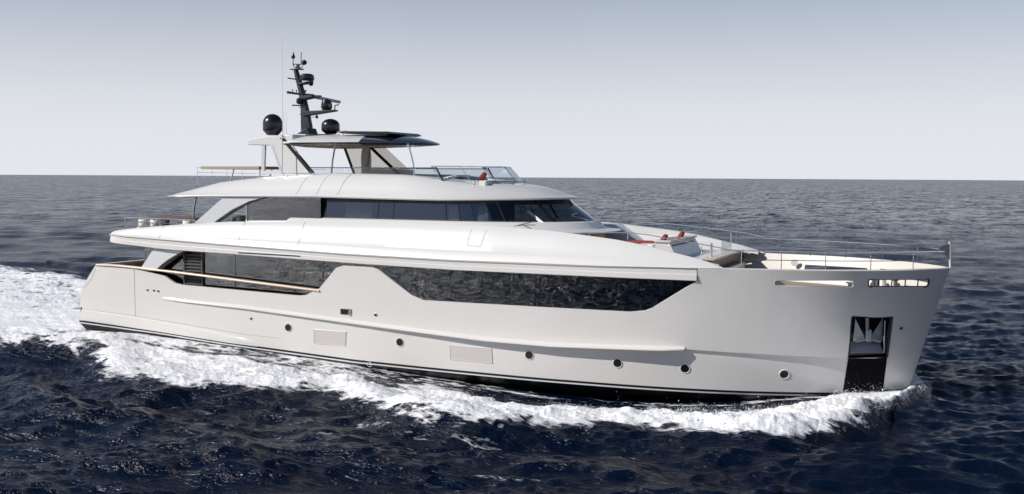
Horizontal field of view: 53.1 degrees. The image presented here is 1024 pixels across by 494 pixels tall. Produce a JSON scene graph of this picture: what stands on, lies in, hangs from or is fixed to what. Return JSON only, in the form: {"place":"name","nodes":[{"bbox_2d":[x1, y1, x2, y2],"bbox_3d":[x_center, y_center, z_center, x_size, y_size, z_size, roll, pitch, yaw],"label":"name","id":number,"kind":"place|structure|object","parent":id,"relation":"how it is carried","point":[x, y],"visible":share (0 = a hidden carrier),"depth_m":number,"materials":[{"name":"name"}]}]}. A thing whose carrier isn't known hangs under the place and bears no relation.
{"place":"outdoors","nodes":[
{"label":"outdoors","id":0,"kind":"place"},
{"bbox_2d":[0,175,1023,493],"bbox_3d":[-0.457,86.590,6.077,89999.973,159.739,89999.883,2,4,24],"label":"sea","id":1,"kind":"structure","parent":0,"point":[82,411],"depth_m":35.27,"materials":[{"name":"blue liquid"}]},
{"bbox_2d":[68,52,950,400],"bbox_3d":[-1.921,-1.547,43.700,38.120,14.999,8.680,2,4,24],"label":"motor yacht","id":2,"kind":"object","parent":1,"relation":"on","point":[442,276],"visible":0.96,"depth_m":39.89,"materials":[{"name":"paint"}]},
{"bbox_2d":[137,219,146,227],"bbox_3d":[-17.671,-0.914,49.251,0.540,0.851,0.540,2,4,24],"label":"dining chair","id":3,"kind":"object","parent":2,"relation":"on","point":[141,225],"visible":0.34,"depth_m":48.99,"materials":[{"name":"white fabric"}]},
{"bbox_2d":[150,219,158,226],"bbox_3d":[-16.995,-0.889,48.948,0.540,0.851,0.540,2,4,24],"label":"dining chair","id":4,"kind":"object","parent":2,"relation":"on","point":[152,222],"visible":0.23,"depth_m":48.69,"materials":[{"name":"white fabric"}]},
{"bbox_2d":[161,220,169,225],"bbox_3d":[-16.388,-0.867,48.675,0.540,0.851,0.540,2,4,24],"label":"dining chair","id":5,"kind":"object","parent":2,"relation":"on","point":[164,221],"visible":0.24,"depth_m":48.40,"materials":[{"name":"grey"}]},
{"bbox_2d":[146,215,201,225],"bbox_3d":[-16.308,-1.023,50.222,4.037,0.948,1.900,2,4,24],"label":"dining table","id":6,"kind":"object","parent":2,"relation":"on","point":[180,217],"visible":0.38,"depth_m":49.72,"materials":[{"name":"brown wood"}]},
{"bbox_2d":[236,215,245,221],"bbox_3d":[-12.340,-0.945,45.801,1.050,0.950,0.800,2,4,24],"label":"lounge chair","id":7,"kind":"object","parent":2,"relation":"on","point":[241,218],"visible":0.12,"depth_m":45.32,"materials":[{"name":"white fabric"}]},
{"bbox_2d":[201,166,297,180],"bbox_3d":[-12.323,-3.303,48.273,3.365,0.971,3.000,2,4,24],"label":"railing","id":8,"kind":"object","parent":2,"relation":"on","point":[237,167],"visible":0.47,"depth_m":46.97,"materials":[{"name":"silver metal"}]},
{"bbox_2d":[478,172,486,180],"bbox_3d":[-1.202,-2.831,41.532,0.220,0.420,0.420,36,6,1],"label":"cushion","id":9,"kind":"object","parent":2,"relation":"on","point":[482,176],"visible":0.96,"depth_m":41.33,"materials":[{"name":"red fabric"}]},
{"bbox_2d":[444,175,524,185],"bbox_3d":[-1.436,-2.753,43.401,2.700,0.593,4.000,2,4,24],"label":"sun pad","id":10,"kind":"object","parent":2,"relation":"on","point":[485,182],"visible":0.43,"depth_m":41.85,"materials":[{"name":"white fabric"}]},
{"bbox_2d":[677,231,684,236],"bbox_3d":[6.630,-0.434,40.249,0.180,0.340,0.340,34,16,19],"label":"cushion","id":11,"kind":"object","parent":2,"relation":"on","point":[681,233],"visible":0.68,"depth_m":40.09,"materials":[{"name":"red fabric"}]},
{"bbox_2d":[850,318,885,352],"bbox_3d":[12.546,3.106,36.032,1.286,1.294,0.615,0,4,-6],"label":"anchor","id":12,"kind":"object","parent":2,"relation":"attached to","point":[859,346],"visible":0.95,"depth_m":36.07,"materials":[{"name":"metal"}]},
{"bbox_2d":[938,244,948,258],"bbox_3d":[15.150,0.169,35.927,0.392,0.552,0.029,0,4,1],"label":"pennant","id":13,"kind":"object","parent":2,"relation":"attached to","point":[945,248],"visible":1,"depth_m":35.91,"materials":[{"name":"grey fabric"}]},
{"bbox_2d":[289,369,925,430],"bbox_3d":[2.969,4.723,34.003,22.727,1.356,8.100,1,4,7],"label":"bow spray","id":14,"kind":"object","parent":1,"relation":"on","point":[689,409],"visible":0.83,"depth_m":32.53,"materials":[{"name":"white liquid"}]},
{"bbox_2d":[0,0,1023,179],"label":"sky","id":15,"kind":"structure","parent":0,"point":[713,89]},
{"bbox_2d":[642,243,655,246],"bbox_3d":[5.399,0.014,40.285,1.500,0.500,3.800,2,4,24],"label":"deck sofa","id":16,"kind":"object","parent":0,"point":[651,245],"visible":0.14,"depth_m":38.45,"materials":[{"name":"white fabric"}]},
{"bbox_2d":[628,240,655,243],"bbox_3d":[5.184,-0.200,40.038,1.100,0.090,0.800,2,4,24],"label":"cushion","id":17,"kind":"object","parent":16,"relation":"on","point":[641,241],"visible":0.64,"depth_m":39.73,"materials":[{"name":"red fabric"}]}
]}

